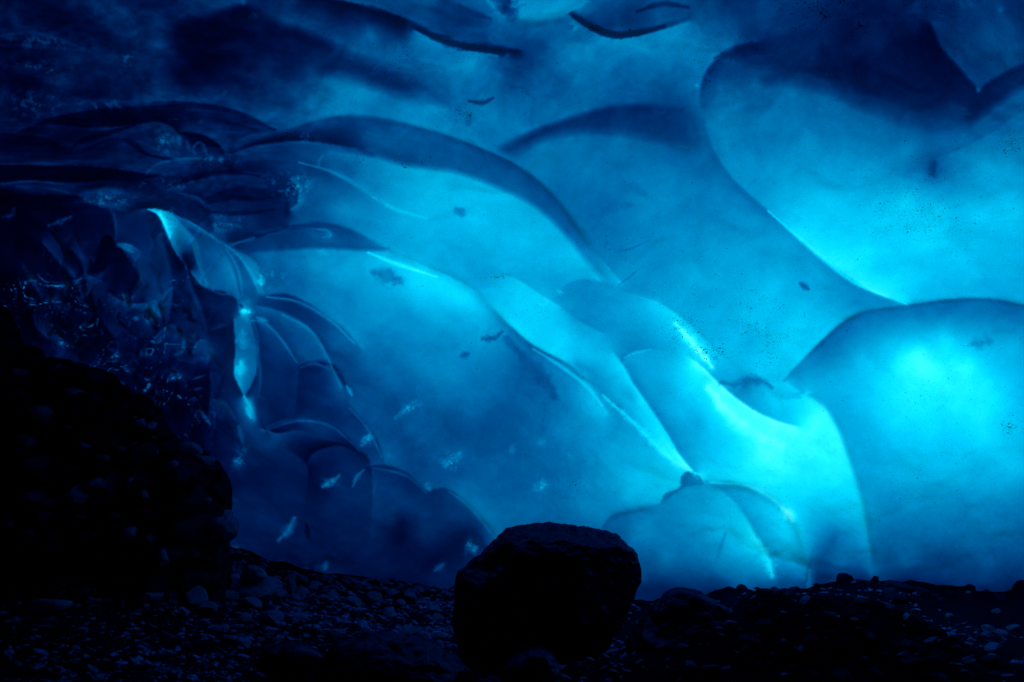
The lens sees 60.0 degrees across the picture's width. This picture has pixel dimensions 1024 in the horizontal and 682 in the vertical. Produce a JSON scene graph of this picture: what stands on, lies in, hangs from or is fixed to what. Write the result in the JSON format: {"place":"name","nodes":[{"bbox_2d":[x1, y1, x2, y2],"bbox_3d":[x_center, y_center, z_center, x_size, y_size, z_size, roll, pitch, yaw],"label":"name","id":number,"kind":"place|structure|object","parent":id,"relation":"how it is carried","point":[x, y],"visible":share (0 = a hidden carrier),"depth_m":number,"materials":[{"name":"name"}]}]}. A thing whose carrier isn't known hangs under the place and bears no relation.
{"place":"outdoors","nodes":[
{"label":"outdoors","id":0,"kind":"place"},
{"bbox_2d":[0,305,232,604],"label":"moraine bank","id":1,"kind":"structure","parent":0,"point":[132,568],"depth_m":5.61,"materials":[{"name":"stone"}]},
{"bbox_2d":[6,522,14,526],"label":"stone","id":2,"kind":"object","parent":1,"relation":"on","point":[10,524],"visible":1,"depth_m":5.34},
{"bbox_2d":[0,368,33,387],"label":"stone","id":3,"kind":"object","parent":1,"relation":"on","point":[6,380],"visible":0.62,"depth_m":5.75,"materials":[{"name":"stone"}]},
{"bbox_2d":[10,369,28,374],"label":"stone","id":4,"kind":"object","parent":1,"relation":"on","point":[18,372],"visible":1,"depth_m":5.76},
{"bbox_2d":[12,435,35,448],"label":"stone","id":5,"kind":"object","parent":1,"relation":"on","point":[25,442],"visible":0.88,"depth_m":5.54,"materials":[{"name":"stone"}]},
{"bbox_2d":[11,527,38,543],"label":"stone","id":6,"kind":"object","parent":1,"relation":"on","point":[26,533],"visible":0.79,"depth_m":5.34,"materials":[{"name":"stone"}]},
{"bbox_2d":[20,491,47,504],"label":"stone","id":7,"kind":"object","parent":1,"relation":"on","point":[32,498],"visible":0.96,"depth_m":5.43,"materials":[{"name":"stone"}]},
{"bbox_2d":[22,454,55,475],"bbox_3d":[-2.981,0.786,5.599,0.190,0.129,0.181,11,9,-7],"label":"stone","id":8,"kind":"object","parent":1,"relation":"on","point":[41,464],"visible":0.98,"depth_m":5.54,"materials":[{"name":"stone"}]},
{"bbox_2d":[27,404,57,427],"bbox_3d":[-3.029,0.479,5.723,0.226,0.164,0.266,13,0,-43],"label":"stone","id":9,"kind":"object","parent":1,"relation":"on","point":[41,416],"visible":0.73,"depth_m":5.63,"materials":[{"name":"stone"}]},
{"bbox_2d":[36,511,53,524],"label":"stone","id":10,"kind":"object","parent":1,"relation":"on","point":[44,517],"visible":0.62,"depth_m":5.38,"materials":[{"name":"stone"}]},
{"bbox_2d":[28,499,62,511],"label":"stone","id":11,"kind":"object","parent":1,"relation":"on","point":[46,504],"visible":0.66,"depth_m":5.46,"materials":[{"name":"stone"}]},
{"bbox_2d":[44,363,62,371],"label":"stone","id":12,"kind":"object","parent":1,"relation":"on","point":[56,367],"visible":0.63,"depth_m":5.90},
{"bbox_2d":[62,426,71,429],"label":"stone","id":13,"kind":"object","parent":1,"relation":"on","point":[66,428],"visible":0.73,"depth_m":5.69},
{"bbox_2d":[63,387,84,398],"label":"stone","id":14,"kind":"object","parent":1,"relation":"on","point":[72,392],"visible":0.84,"depth_m":5.74,"materials":[{"name":"stone"}]},
{"bbox_2d":[62,484,90,507],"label":"stone","id":15,"kind":"object","parent":1,"relation":"on","point":[74,497],"visible":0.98,"depth_m":5.41,"materials":[{"name":"stone"}]},
{"bbox_2d":[78,442,91,451],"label":"stone","id":16,"kind":"object","parent":1,"relation":"on","point":[82,446],"visible":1,"depth_m":5.58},
{"bbox_2d":[84,477,107,488],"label":"stone","id":17,"kind":"object","parent":1,"relation":"on","point":[97,483],"visible":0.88,"depth_m":5.48,"materials":[{"name":"stone"}]},
{"bbox_2d":[95,455,109,462],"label":"stone","id":18,"kind":"object","parent":1,"relation":"on","point":[102,458],"visible":1,"depth_m":5.57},
{"bbox_2d":[103,470,123,504],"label":"stone","id":19,"kind":"object","parent":1,"relation":"on","point":[110,491],"visible":0.52,"depth_m":5.53,"materials":[{"name":"stone"}]},
{"bbox_2d":[108,512,120,519],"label":"stone","id":20,"kind":"object","parent":1,"relation":"on","point":[112,516],"visible":1,"depth_m":5.47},
{"bbox_2d":[118,526,136,542],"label":"stone","id":21,"kind":"object","parent":1,"relation":"on","point":[127,534],"visible":1,"depth_m":5.37,"materials":[{"name":"stone"}]},
{"bbox_2d":[129,418,146,429],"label":"stone","id":22,"kind":"object","parent":1,"relation":"on","point":[139,424],"visible":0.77,"depth_m":5.77,"materials":[{"name":"stone"}]},
{"bbox_2d":[138,490,149,498],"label":"stone","id":23,"kind":"object","parent":1,"relation":"on","point":[142,494],"visible":1,"depth_m":5.55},
{"bbox_2d":[143,422,156,429],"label":"stone","id":24,"kind":"object","parent":1,"relation":"on","point":[150,425],"visible":1,"depth_m":5.77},
{"bbox_2d":[145,535,160,543],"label":"stone","id":25,"kind":"object","parent":1,"relation":"on","point":[150,539],"visible":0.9,"depth_m":5.44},
{"bbox_2d":[158,548,168,566],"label":"stone","id":26,"kind":"object","parent":1,"relation":"on","point":[163,559],"visible":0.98,"depth_m":5.35,"materials":[{"name":"stone"}]},
{"bbox_2d":[163,462,178,469],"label":"stone","id":27,"kind":"object","parent":1,"relation":"on","point":[170,466],"visible":1,"depth_m":5.68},
{"bbox_2d":[168,465,189,487],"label":"stone","id":28,"kind":"object","parent":1,"relation":"on","point":[178,476],"visible":0.96,"depth_m":5.67,"materials":[{"name":"stone"}]},
{"bbox_2d":[178,442,202,456],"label":"stone","id":29,"kind":"object","parent":1,"relation":"on","point":[194,449],"visible":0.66,"depth_m":5.91,"materials":[{"name":"stone"}]},
{"bbox_2d":[184,586,208,605],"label":"stone","id":30,"kind":"object","parent":1,"relation":"on","point":[196,596],"visible":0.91,"depth_m":5.45,"materials":[{"name":"stone"}]},
{"bbox_2d":[197,456,214,464],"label":"stone","id":31,"kind":"object","parent":1,"relation":"on","point":[209,460],"visible":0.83,"depth_m":5.91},
{"bbox_2d":[204,497,211,503],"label":"stone","id":32,"kind":"object","parent":1,"relation":"on","point":[208,500],"visible":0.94,"depth_m":5.76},
{"bbox_2d":[207,514,238,543],"bbox_3d":[-1.885,1.231,5.789,0.210,0.175,0.315,-10,-15,-20],"label":"stone","id":33,"kind":"object","parent":1,"relation":"on","point":[224,529],"visible":0.86,"depth_m":5.68,"materials":[{"name":"stone"}]},
{"bbox_2d":[223,509,233,515],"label":"stone","id":34,"kind":"object","parent":1,"relation":"on","point":[228,511],"visible":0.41,"depth_m":5.85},
{"bbox_2d":[0,0,1023,600],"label":"ice cave wall","id":35,"kind":"structure","parent":0,"point":[704,296],"depth_m":6.61,"materials":[{"name":"ice"}]},
{"bbox_2d":[0,546,1023,681],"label":"ground","id":36,"kind":"structure","parent":0,"point":[974,609],"depth_m":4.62,"materials":[{"name":"gravel"}]},
{"bbox_2d":[25,599,72,616],"bbox_3d":[-2.616,1.508,5.001,0.269,0.102,0.140,0,-5,0],"label":"rock","id":37,"kind":"object","parent":36,"relation":"on","point":[41,607],"visible":0.97,"depth_m":4.96,"materials":[{"name":"stone"}]},
{"bbox_2d":[135,592,163,603],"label":"stone","id":38,"kind":"object","parent":36,"relation":"on","point":[144,597],"visible":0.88,"depth_m":5.29,"materials":[{"name":"stone"}]},
{"bbox_2d":[194,619,209,627],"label":"stone","id":39,"kind":"object","parent":36,"relation":"on","point":[203,623],"visible":1,"depth_m":5.19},
{"bbox_2d":[195,601,217,613],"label":"stone","id":40,"kind":"object","parent":36,"relation":"on","point":[210,607],"visible":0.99,"depth_m":5.41,"materials":[{"name":"stone"}]},
{"bbox_2d":[206,625,221,634],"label":"stone","id":41,"kind":"object","parent":36,"relation":"on","point":[214,629],"visible":0.98,"depth_m":5.10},
{"bbox_2d":[219,623,229,631],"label":"stone","id":42,"kind":"object","parent":36,"relation":"on","point":[224,627],"visible":0.88,"depth_m":5.16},
{"bbox_2d":[221,635,236,642],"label":"stone","id":43,"kind":"object","parent":36,"relation":"on","point":[227,638],"visible":0.98,"depth_m":4.97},
{"bbox_2d":[225,590,238,600],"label":"stone","id":44,"kind":"object","parent":36,"relation":"on","point":[231,595],"visible":0.59,"depth_m":5.79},
{"bbox_2d":[230,573,242,589],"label":"stone","id":45,"kind":"object","parent":36,"relation":"on","point":[236,581],"visible":0.31,"depth_m":5.95,"materials":[{"name":"stone"}]},
{"bbox_2d":[234,624,243,628],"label":"stone","id":46,"kind":"object","parent":36,"relation":"on","point":[239,626],"visible":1,"depth_m":5.23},
{"bbox_2d":[236,571,245,588],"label":"stone","id":47,"kind":"object","parent":36,"relation":"on","point":[239,573],"visible":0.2,"depth_m":6.01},
{"bbox_2d":[233,612,252,623],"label":"stone","id":48,"kind":"object","parent":36,"relation":"on","point":[245,618],"visible":0.92,"depth_m":5.35,"materials":[{"name":"stone"}]},
{"bbox_2d":[235,637,251,646],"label":"stone","id":49,"kind":"object","parent":36,"relation":"on","point":[242,641],"visible":0.95,"depth_m":4.94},
{"bbox_2d":[240,596,261,608],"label":"stone","id":50,"kind":"object","parent":36,"relation":"on","point":[252,602],"visible":0.94,"depth_m":5.73,"materials":[{"name":"stone"}]},
{"bbox_2d":[234,578,276,599],"bbox_3d":[-1.754,1.698,6.021,0.342,0.171,0.278,-11,4,24],"label":"stone","id":51,"kind":"object","parent":36,"relation":"on","point":[264,588],"visible":0.6,"depth_m":5.94,"materials":[{"name":"stone"}]},
{"bbox_2d":[240,565,266,581],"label":"rock","id":52,"kind":"object","parent":51,"relation":"on","point":[252,573],"visible":1,"depth_m":5.96,"materials":[{"name":"stone"}]},
{"bbox_2d":[253,643,260,647],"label":"stone","id":53,"kind":"object","parent":36,"relation":"on","point":[256,645],"visible":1,"depth_m":4.89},
{"bbox_2d":[254,637,263,641],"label":"stone","id":54,"kind":"object","parent":36,"relation":"on","point":[259,639],"visible":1,"depth_m":5.01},
{"bbox_2d":[260,610,283,624],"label":"stone","id":55,"kind":"object","parent":36,"relation":"on","point":[271,617],"visible":0.91,"depth_m":5.38,"materials":[{"name":"stone"}]},
{"bbox_2d":[266,576,282,590],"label":"stone","id":56,"kind":"object","parent":36,"relation":"on","point":[279,584],"visible":0.22,"depth_m":6.45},
{"bbox_2d":[255,643,323,676],"bbox_3d":[-1.107,1.580,4.404,0.351,0.154,0.194,0,-5,0],"label":"rock","id":57,"kind":"object","parent":36,"relation":"on","point":[285,659],"visible":0.98,"depth_m":4.33,"materials":[{"name":"stone"}]},
{"bbox_2d":[288,579,295,585],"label":"stone","id":58,"kind":"object","parent":36,"relation":"on","point":[291,582],"visible":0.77,"depth_m":6.84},
{"bbox_2d":[288,574,296,579],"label":"stone","id":59,"kind":"object","parent":36,"relation":"on","point":[291,576],"visible":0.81,"depth_m":7.01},
{"bbox_2d":[289,571,297,576],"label":"stone","id":60,"kind":"object","parent":36,"relation":"on","point":[293,572],"visible":0.62,"depth_m":7.09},
{"bbox_2d":[288,593,300,602],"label":"stone","id":61,"kind":"object","parent":36,"relation":"on","point":[296,599],"visible":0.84,"depth_m":6.25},
{"bbox_2d":[293,613,307,621],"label":"stone","id":62,"kind":"object","parent":36,"relation":"on","point":[300,616],"visible":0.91,"depth_m":5.46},
{"bbox_2d":[295,585,308,594],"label":"stone","id":63,"kind":"object","parent":36,"relation":"on","point":[300,589],"visible":0.75,"depth_m":6.57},
{"bbox_2d":[298,576,308,583],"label":"stone","id":64,"kind":"object","parent":36,"relation":"on","point":[303,579],"visible":1,"depth_m":6.99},
{"bbox_2d":[310,581,318,586],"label":"stone","id":65,"kind":"object","parent":36,"relation":"on","point":[315,583],"visible":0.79,"depth_m":6.94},
{"bbox_2d":[312,627,322,633],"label":"stone","id":66,"kind":"object","parent":36,"relation":"on","point":[318,630],"visible":1,"depth_m":5.22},
{"bbox_2d":[316,594,328,600],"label":"stone","id":67,"kind":"object","parent":36,"relation":"on","point":[322,597],"visible":0.98,"depth_m":6.29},
{"bbox_2d":[327,591,338,599],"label":"stone","id":68,"kind":"object","parent":36,"relation":"on","point":[334,595],"visible":0.91,"depth_m":6.46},
{"bbox_2d":[326,629,345,636],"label":"stone","id":69,"kind":"object","parent":36,"relation":"on","point":[334,632],"visible":0.98,"depth_m":5.18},
{"bbox_2d":[343,596,361,607],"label":"stone","id":70,"kind":"object","parent":36,"relation":"on","point":[354,601],"visible":0.88,"depth_m":6.30,"materials":[{"name":"stone"}]},
{"bbox_2d":[359,627,369,634],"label":"stone","id":71,"kind":"object","parent":36,"relation":"on","point":[364,630],"visible":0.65,"depth_m":5.26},
{"bbox_2d":[365,577,374,581],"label":"stone","id":72,"kind":"object","parent":36,"relation":"on","point":[369,579],"visible":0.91,"depth_m":7.19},
{"bbox_2d":[366,591,381,600],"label":"stone","id":73,"kind":"object","parent":36,"relation":"on","point":[375,595],"visible":0.93,"depth_m":6.78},
{"bbox_2d":[378,586,388,592],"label":"stone","id":74,"kind":"object","parent":36,"relation":"on","point":[383,589],"visible":1,"depth_m":6.94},
{"bbox_2d":[382,607,394,618],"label":"stone","id":75,"kind":"object","parent":36,"relation":"on","point":[388,612],"visible":0.85,"depth_m":6.14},
{"bbox_2d":[386,588,398,597],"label":"stone","id":76,"kind":"object","parent":36,"relation":"on","point":[391,592],"visible":1,"depth_m":6.91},
{"bbox_2d":[313,631,475,681],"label":"boulder","id":77,"kind":"object","parent":36,"relation":"on","point":[381,656],"visible":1,"depth_m":3.47,"materials":[{"name":"stone"}]},
{"bbox_2d":[392,599,405,606],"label":"stone","id":78,"kind":"object","parent":36,"relation":"on","point":[399,603],"visible":0.95,"depth_m":6.69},
{"bbox_2d":[402,624,416,634],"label":"stone","id":79,"kind":"object","parent":36,"relation":"on","point":[408,629],"visible":0.72,"depth_m":5.58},
{"bbox_2d":[404,591,416,600],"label":"stone","id":80,"kind":"object","parent":36,"relation":"on","point":[410,595],"visible":1,"depth_m":6.88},
{"bbox_2d":[414,586,424,593],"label":"stone","id":81,"kind":"object","parent":36,"relation":"on","point":[420,590],"visible":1,"depth_m":7.01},
{"bbox_2d":[414,629,430,637],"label":"stone","id":82,"kind":"object","parent":36,"relation":"on","point":[420,632],"visible":0.49,"depth_m":5.27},
{"bbox_2d":[419,597,430,601],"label":"stone","id":83,"kind":"object","parent":36,"relation":"on","point":[427,599],"visible":0.74,"depth_m":6.87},
{"bbox_2d":[426,603,439,613],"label":"stone","id":84,"kind":"object","parent":36,"relation":"on","point":[431,608],"visible":0.92,"depth_m":6.44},
{"bbox_2d":[431,613,444,620],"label":"stone","id":85,"kind":"object","parent":36,"relation":"on","point":[437,616],"visible":0.99,"depth_m":6.38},
{"bbox_2d":[433,632,447,638],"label":"stone","id":86,"kind":"object","parent":36,"relation":"on","point":[440,635],"visible":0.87,"depth_m":5.51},
{"bbox_2d":[444,591,451,596],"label":"stone","id":87,"kind":"object","parent":36,"relation":"on","point":[447,593],"visible":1,"depth_m":6.97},
{"bbox_2d":[501,647,560,681],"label":"rock","id":88,"kind":"object","parent":36,"relation":"on","point":[535,664],"visible":0.89,"depth_m":4.12,"materials":[{"name":"stone"}]},
{"bbox_2d":[452,521,641,667],"bbox_3d":[0.195,1.436,4.929,1.042,0.860,0.769,0,-5,0],"label":"boulder","id":89,"kind":"object","parent":36,"relation":"on","point":[565,594],"visible":0.87,"depth_m":4.63,"materials":[{"name":"stone"}]},
{"bbox_2d":[625,587,733,652],"bbox_3d":[0.841,1.452,4.200,0.621,0.540,0.539,0,-5,0],"label":"boulder","id":90,"kind":"object","parent":36,"relation":"on","point":[671,619],"visible":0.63,"depth_m":4.09,"materials":[{"name":"stone"}]},
{"bbox_2d":[736,584,747,590],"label":"stone","id":91,"kind":"object","parent":36,"relation":"on","point":[740,587],"visible":0.79,"depth_m":7.41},
{"bbox_2d":[738,634,753,645],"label":"stone","id":92,"kind":"object","parent":36,"relation":"on","point":[746,639],"visible":0.87,"depth_m":3.92,"materials":[{"name":"stone"}]},
{"bbox_2d":[756,619,772,629],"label":"stone","id":93,"kind":"object","parent":36,"relation":"on","point":[766,623],"visible":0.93,"depth_m":4.06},
{"bbox_2d":[783,670,797,678],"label":"stone","id":94,"kind":"object","parent":36,"relation":"on","point":[793,675],"visible":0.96,"depth_m":3.84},
{"bbox_2d":[784,586,802,594],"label":"stone","id":95,"kind":"object","parent":36,"relation":"on","point":[794,590],"visible":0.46,"depth_m":7.23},
{"bbox_2d":[802,634,820,651],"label":"stone","id":96,"kind":"object","parent":36,"relation":"on","point":[812,642],"visible":1,"depth_m":3.91,"materials":[{"name":"stone"}]},
{"bbox_2d":[821,610,836,622],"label":"stone","id":97,"kind":"object","parent":36,"relation":"on","point":[828,616],"visible":0.98,"depth_m":4.00,"materials":[{"name":"stone"}]},
{"bbox_2d":[832,667,850,681],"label":"stone","id":98,"kind":"object","parent":36,"relation":"on","point":[840,674],"visible":1,"depth_m":3.76,"materials":[{"name":"stone"}]},
{"bbox_2d":[836,573,852,582],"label":"stone","id":99,"kind":"object","parent":36,"relation":"on","point":[840,577],"visible":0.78,"depth_m":7.44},
{"bbox_2d":[853,598,868,605],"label":"stone","id":100,"kind":"object","parent":36,"relation":"on","point":[860,602],"visible":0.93,"depth_m":4.21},
{"bbox_2d":[863,630,879,646],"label":"stone","id":101,"kind":"object","parent":36,"relation":"on","point":[871,637],"visible":0.98,"depth_m":3.96,"materials":[{"name":"stone"}]},
{"bbox_2d":[882,587,899,601],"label":"stone","id":102,"kind":"object","parent":36,"relation":"on","point":[891,593],"visible":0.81,"depth_m":6.70,"materials":[{"name":"stone"}]},
{"bbox_2d":[883,580,899,586],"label":"stone","id":103,"kind":"object","parent":36,"relation":"on","point":[888,583],"visible":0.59,"depth_m":7.05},
{"bbox_2d":[898,592,908,601],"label":"stone","id":104,"kind":"object","parent":36,"relation":"on","point":[904,596],"visible":0.88,"depth_m":6.70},
{"bbox_2d":[892,582,915,592],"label":"stone","id":105,"kind":"object","parent":36,"relation":"on","point":[904,586],"visible":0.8,"depth_m":6.95,"materials":[{"name":"stone"}]},
{"bbox_2d":[900,638,917,651],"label":"stone","id":106,"kind":"object","parent":36,"relation":"on","point":[909,644],"visible":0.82,"depth_m":3.97,"materials":[{"name":"stone"}]},
{"bbox_2d":[900,655,922,669],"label":"stone","id":107,"kind":"object","parent":36,"relation":"on","point":[908,661],"visible":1,"depth_m":3.86,"materials":[{"name":"stone"}]},
{"bbox_2d":[916,587,930,592],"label":"stone","id":108,"kind":"object","parent":36,"relation":"on","point":[919,588],"visible":0.28,"depth_m":7.06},
{"bbox_2d":[936,597,943,601],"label":"stone","id":109,"kind":"object","parent":36,"relation":"on","point":[940,599],"visible":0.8,"depth_m":6.96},
{"bbox_2d":[945,613,953,617],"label":"stone","id":110,"kind":"object","parent":36,"relation":"on","point":[948,615],"visible":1,"depth_m":6.42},
{"bbox_2d":[981,624,995,632],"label":"stone","id":111,"kind":"object","parent":36,"relation":"on","point":[986,627],"visible":0.62,"depth_m":5.91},
{"bbox_2d":[984,642,1002,654],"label":"stone","id":112,"kind":"object","parent":36,"relation":"on","point":[994,648],"visible":0.86,"depth_m":4.72,"materials":[{"name":"stone"}]},
{"bbox_2d":[991,608,1000,614],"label":"stone","id":113,"kind":"object","parent":36,"relation":"on","point":[996,611],"visible":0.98,"depth_m":6.61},
{"bbox_2d":[996,629,1009,637],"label":"stone","id":114,"kind":"object","parent":36,"relation":"on","point":[1002,633],"visible":0.73,"depth_m":5.58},
{"bbox_2d":[1006,624,1019,629],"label":"stone","id":115,"kind":"object","parent":36,"relation":"on","point":[1013,627],"visible":1,"depth_m":6.00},
{"bbox_2d":[1016,580,1023,589],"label":"stone","id":116,"kind":"object","parent":36,"relation":"on","point":[1019,584],"visible":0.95,"depth_m":7.33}
]}

